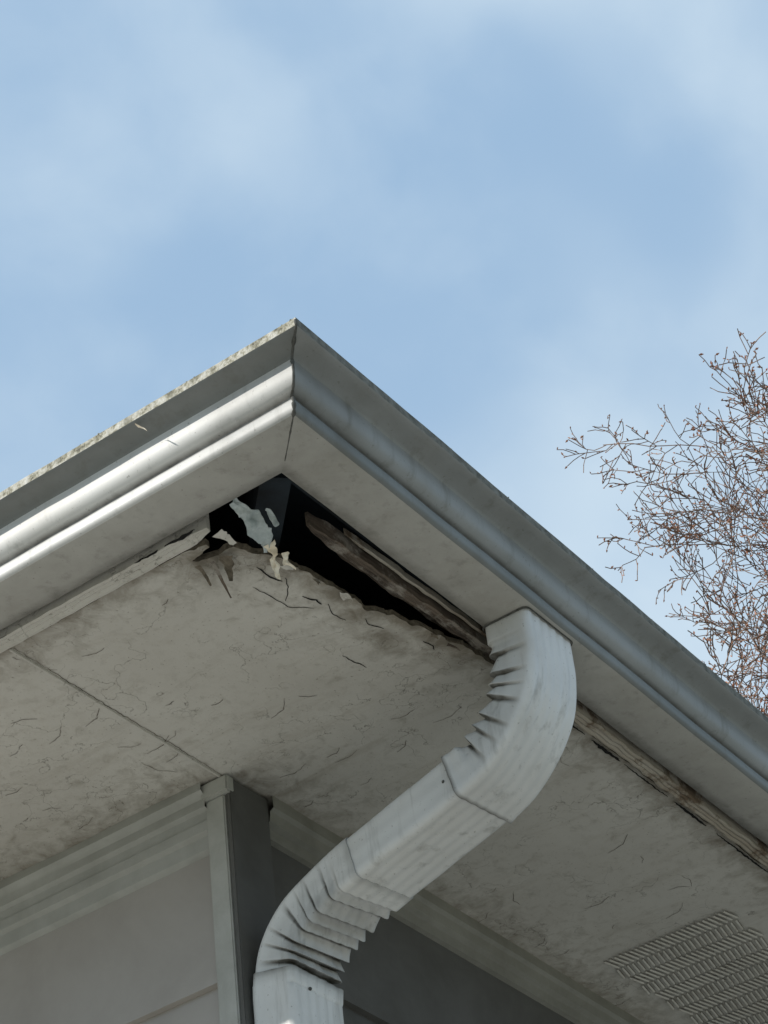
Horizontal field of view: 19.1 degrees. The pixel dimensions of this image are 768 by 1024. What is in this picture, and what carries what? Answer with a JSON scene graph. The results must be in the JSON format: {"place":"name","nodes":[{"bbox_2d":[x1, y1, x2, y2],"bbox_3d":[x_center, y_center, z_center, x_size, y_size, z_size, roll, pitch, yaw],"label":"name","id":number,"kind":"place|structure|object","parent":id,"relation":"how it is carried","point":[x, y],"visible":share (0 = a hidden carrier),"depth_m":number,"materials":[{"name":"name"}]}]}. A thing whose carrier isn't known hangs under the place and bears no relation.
{"place":"outdoors","nodes":[
{"label":"outdoors","id":0,"kind":"place"},
{"bbox_2d":[0,513,209,652],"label":"fascia board","id":1,"kind":"object","parent":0,"point":[75,599],"visible":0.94,"depth_m":2.93,"materials":[{"name":"paint"}]},
{"bbox_2d":[0,856,219,1023],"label":"wall siding","id":2,"kind":"object","parent":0,"point":[145,955],"depth_m":3.27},
{"bbox_2d":[281,550,294,571],"bbox_3d":[-0.122,0.062,2.872,0.012,0.021,0.025,-28,-43,24],"label":"hanging insulation tuft","id":3,"kind":"object","parent":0,"point":[288,562],"visible":1,"depth_m":2.87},
{"bbox_2d":[0,0,767,712],"label":"sky","id":4,"kind":"structure","parent":0,"point":[523,223],"materials":[{"name":"blue"}]},
{"bbox_2d":[0,317,767,844],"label":"rain gutter","id":5,"kind":"object","parent":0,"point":[302,405],"visible":1,"depth_m":2.88,"materials":[{"name":"metal"}]},
{"bbox_2d":[271,846,574,1023],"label":"wall siding","id":6,"kind":"object","parent":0,"point":[397,971],"depth_m":3.52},
{"label":"ground","id":7,"kind":"structure","parent":0,"visible":0},
{"bbox_2d":[557,328,767,716],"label":"bare tree","id":8,"kind":"object","parent":7,"relation":"on","point":[735,507],"visible":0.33,"depth_m":11.60,"materials":[{"name":"brown plant"}]},
{"bbox_3d":[-2.060,4.460,5.354,8.102,3.420,4.298,-28,-43,24],"label":"wall","id":9,"kind":"object","parent":7,"relation":"on","visible":0},
{"bbox_2d":[0,782,208,955],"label":"frieze","id":10,"kind":"object","parent":9,"relation":"attached to","point":[145,847],"visible":0.99,"depth_m":3.37,"materials":[{"name":"paint"}]},
{"bbox_2d":[206,795,240,1023],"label":"corner trim","id":11,"kind":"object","parent":9,"relation":"attached to","point":[225,942],"visible":1,"depth_m":3.18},
{"bbox_2d":[200,774,233,803],"bbox_3d":[-0.242,0.403,3.305,0.051,0.028,0.018,-28,-43,24],"label":"corner board cap","id":12,"kind":"object","parent":11,"relation":"on","point":[217,788],"visible":1,"depth_m":3.30,"materials":[{"name":"paint"}]},
{"bbox_2d":[226,780,275,1023],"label":"corner trim","id":13,"kind":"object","parent":9,"relation":"attached to","point":[253,891],"visible":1,"depth_m":3.23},
{"bbox_2d":[0,539,767,1023],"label":"soffit","id":14,"kind":"structure","parent":9,"relation":"attached to","point":[184,641],"depth_m":3.27,"materials":[{"name":"paint"}]},
{"bbox_2d":[9,648,221,777],"bbox_3d":[-0.364,0.283,3.162,0.004,0.007,0.448,-28,-43,24],"label":"soffit joint","id":15,"kind":"object","parent":14,"relation":"attached to","point":[35,664],"visible":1,"depth_m":3.14,"materials":[{"name":"paint"}]},
{"bbox_2d":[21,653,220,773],"bbox_3d":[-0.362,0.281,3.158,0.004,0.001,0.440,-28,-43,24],"label":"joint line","id":16,"kind":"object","parent":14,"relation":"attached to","point":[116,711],"visible":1,"depth_m":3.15,"materials":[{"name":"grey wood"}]},
{"bbox_2d":[195,565,211,585],"bbox_3d":[-0.229,0.081,2.912,0.009,0.012,0.034,-28,-43,24],"label":"paint flake","id":17,"kind":"object","parent":14,"relation":"attached to","point":[200,569],"visible":1,"depth_m":2.91,"materials":[{"name":"paint"}]},
{"bbox_2d":[210,561,230,597],"bbox_3d":[-0.208,0.087,2.923,0.006,0.010,0.070,-16,-39,10],"label":"paint flake","id":18,"kind":"object","parent":14,"relation":"attached to","point":[219,574],"visible":1,"depth_m":2.92,"materials":[{"name":"grey paint"}]},
{"bbox_2d":[211,529,236,543],"bbox_3d":[-0.202,0.034,2.868,0.020,0.008,0.029,-32,-45,27],"label":"paint flake","id":19,"kind":"object","parent":14,"relation":"attached to","point":[221,534],"visible":1,"depth_m":2.87,"materials":[{"name":"beige paint"}]},
{"bbox_2d":[219,556,233,580],"bbox_3d":[-0.201,0.072,2.900,0.018,0.017,0.031,-3,-39,-6],"label":"paint flake","id":20,"kind":"object","parent":14,"relation":"attached to","point":[227,562],"visible":1,"depth_m":2.90,"materials":[{"name":"paint"}]},
{"bbox_2d":[234,500,269,550],"bbox_3d":[-0.164,0.016,2.849,0.026,0.030,0.072,-28,-43,24],"label":"hanging wrap scrap","id":21,"kind":"object","parent":14,"relation":"attached to","point":[256,530],"visible":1,"depth_m":2.85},
{"bbox_2d":[264,508,277,526],"bbox_3d":[-0.141,0.007,2.844,0.011,0.020,0.019,-28,-43,24],"label":"hanging wrap tip","id":22,"kind":"object","parent":21,"relation":"attached to","point":[269,513],"visible":1,"depth_m":2.84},
{"bbox_2d":[236,474,291,549],"bbox_3d":[-0.203,0.164,3.186,0.040,0.130,0.813,1,-39,-11],"label":"hip rafter","id":23,"kind":"object","parent":14,"relation":"on","point":[272,494],"depth_m":2.88,"materials":[{"name":"brown wood"}]},
{"bbox_2d":[256,567,282,581],"bbox_3d":[-0.148,0.081,2.941,0.010,0.003,0.045,-28,-43,24],"label":"crack","id":24,"kind":"object","parent":14,"relation":"on","point":[268,575],"visible":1,"depth_m":2.94,"materials":[{"name":"black"}]},
{"bbox_2d":[261,543,282,577],"bbox_3d":[-0.140,0.059,2.862,0.017,0.041,0.031,-28,-43,24],"label":"hanging insulation","id":25,"kind":"object","parent":14,"relation":"hanging from","point":[273,557],"visible":1,"depth_m":2.87},
{"bbox_2d":[254,587,313,608],"bbox_3d":[-0.135,0.116,2.983,0.092,0.007,0.014,17,-45,-28],"label":"crack","id":26,"kind":"object","parent":14,"relation":"on","point":[284,604],"visible":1,"depth_m":2.99,"materials":[{"name":"black"}]},
{"bbox_2d":[201,483,485,654],"bbox_3d":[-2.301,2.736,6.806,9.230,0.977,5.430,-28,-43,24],"label":"hole","id":27,"kind":"structure","parent":14,"relation":"in","point":[301,543],"depth_m":3.17,"materials":[{"name":"black"}]},
{"bbox_2d":[339,591,351,599],"bbox_3d":[-0.049,0.111,2.981,0.014,0.008,0.024,-14,-39,8],"label":"paint flake","id":28,"kind":"object","parent":14,"relation":"attached to","point":[345,595],"visible":1,"depth_m":2.98,"materials":[{"name":"white paint"}]},
{"bbox_2d":[332,549,466,643],"bbox_3d":[0.029,0.111,3.067,0.016,0.018,0.311,-30,-44,26],"label":"splinter board","id":29,"kind":"object","parent":14,"relation":"on","point":[386,587],"visible":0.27,"depth_m":3.06,"materials":[{"name":"brown wood"}]},
{"bbox_2d":[446,642,459,651],"bbox_3d":[0.095,0.184,3.099,0.018,0.009,0.007,12,-43,-23],"label":"paint flake","id":30,"kind":"object","parent":14,"relation":"attached to","point":[452,645],"visible":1,"depth_m":3.10,"materials":[{"name":"grey paint"}]},
{"bbox_2d":[592,740,619,761],"bbox_3d":[0.326,0.352,3.352,0.009,0.001,0.081,-28,-43,24],"label":"gap","id":31,"kind":"object","parent":14,"relation":"attached to","point":[606,751],"visible":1,"depth_m":3.35,"materials":[{"name":"black"}]},
{"bbox_2d":[624,764,666,796],"bbox_3d":[0.394,0.404,3.429,0.005,0.001,0.130,-28,-43,24],"label":"gap","id":32,"kind":"object","parent":14,"relation":"attached to","point":[645,780],"visible":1,"depth_m":3.43,"materials":[{"name":"black"}]},
{"bbox_2d":[574,699,767,867],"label":"fascia board","id":33,"kind":"object","parent":14,"relation":"attached to","point":[591,723],"visible":0.74,"depth_m":3.45,"materials":[{"name":"brown wood"}]},
{"bbox_2d":[280,473,482,626],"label":"sub fascia","id":34,"kind":"structure","parent":33,"relation":"on","point":[351,527],"depth_m":2.96,"materials":[{"name":"brown wood"}]},
{"bbox_2d":[304,512,495,661],"bbox_3d":[0.055,0.121,3.052,0.020,0.032,0.493,-30,-44,26],"label":"rotten fascia board","id":35,"kind":"object","parent":33,"relation":"attached to","point":[346,547],"visible":0.76,"depth_m":3.00,"materials":[{"name":"brown wood"}]},
{"bbox_2d":[344,528,486,637],"bbox_3d":[0.083,0.125,3.066,0.008,0.020,0.435,-30,-44,25],"label":"rotten fascia edge strip","id":36,"kind":"object","parent":35,"relation":"attached to","point":[407,576],"visible":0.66,"depth_m":3.02,"materials":[{"name":"brown wood"}]},
{"bbox_2d":[604,911,767,1023],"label":"soffit vent","id":37,"kind":"object","parent":14,"relation":"in","point":[704,970],"visible":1,"depth_m":3.93,"materials":[{"name":"grey metal"}]},
{"bbox_2d":[675,802,706,825],"bbox_3d":[0.473,0.467,3.519,0.007,0.001,0.099,-28,-43,24],"label":"gap","id":38,"kind":"object","parent":14,"relation":"attached to","point":[689,814],"visible":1,"depth_m":3.52,"materials":[{"name":"black"}]},
{"bbox_2d":[715,833,767,871],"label":"gap","id":39,"kind":"object","parent":14,"relation":"attached to","point":[744,855],"visible":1,"depth_m":3.63,"materials":[{"name":"black"}]},
{"bbox_3d":[-5.022,2.599,5.292,5.803,0.032,0.024,-28,-43,24],"label":"fascia board","id":40,"kind":"object","parent":14,"relation":"attached to","visible":0},
{"bbox_2d":[135,550,158,562],"bbox_3d":[-0.300,0.057,2.882,0.040,0.001,0.005,-28,-43,24],"label":"gap","id":41,"kind":"object","parent":40,"relation":"attached to","point":[147,556],"visible":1,"depth_m":2.88,"materials":[{"name":"black"}]},
{"bbox_2d":[165,529,195,546],"bbox_3d":[-0.255,0.033,2.860,0.050,0.001,0.008,-28,-43,24],"label":"gap","id":42,"kind":"object","parent":40,"relation":"attached to","point":[184,536],"visible":1,"depth_m":2.86,"materials":[{"name":"black"}]},
{"bbox_2d":[252,606,576,1023],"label":"downspout","id":43,"kind":"object","parent":9,"relation":"attached to","point":[456,804],"visible":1,"depth_m":3.05,"materials":[{"name":"metal"}]},
{"bbox_2d":[269,795,644,1023],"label":"frieze","id":44,"kind":"object","parent":9,"relation":"attached to","point":[302,838],"visible":0.77,"depth_m":3.71,"materials":[{"name":"paint"}]}
]}

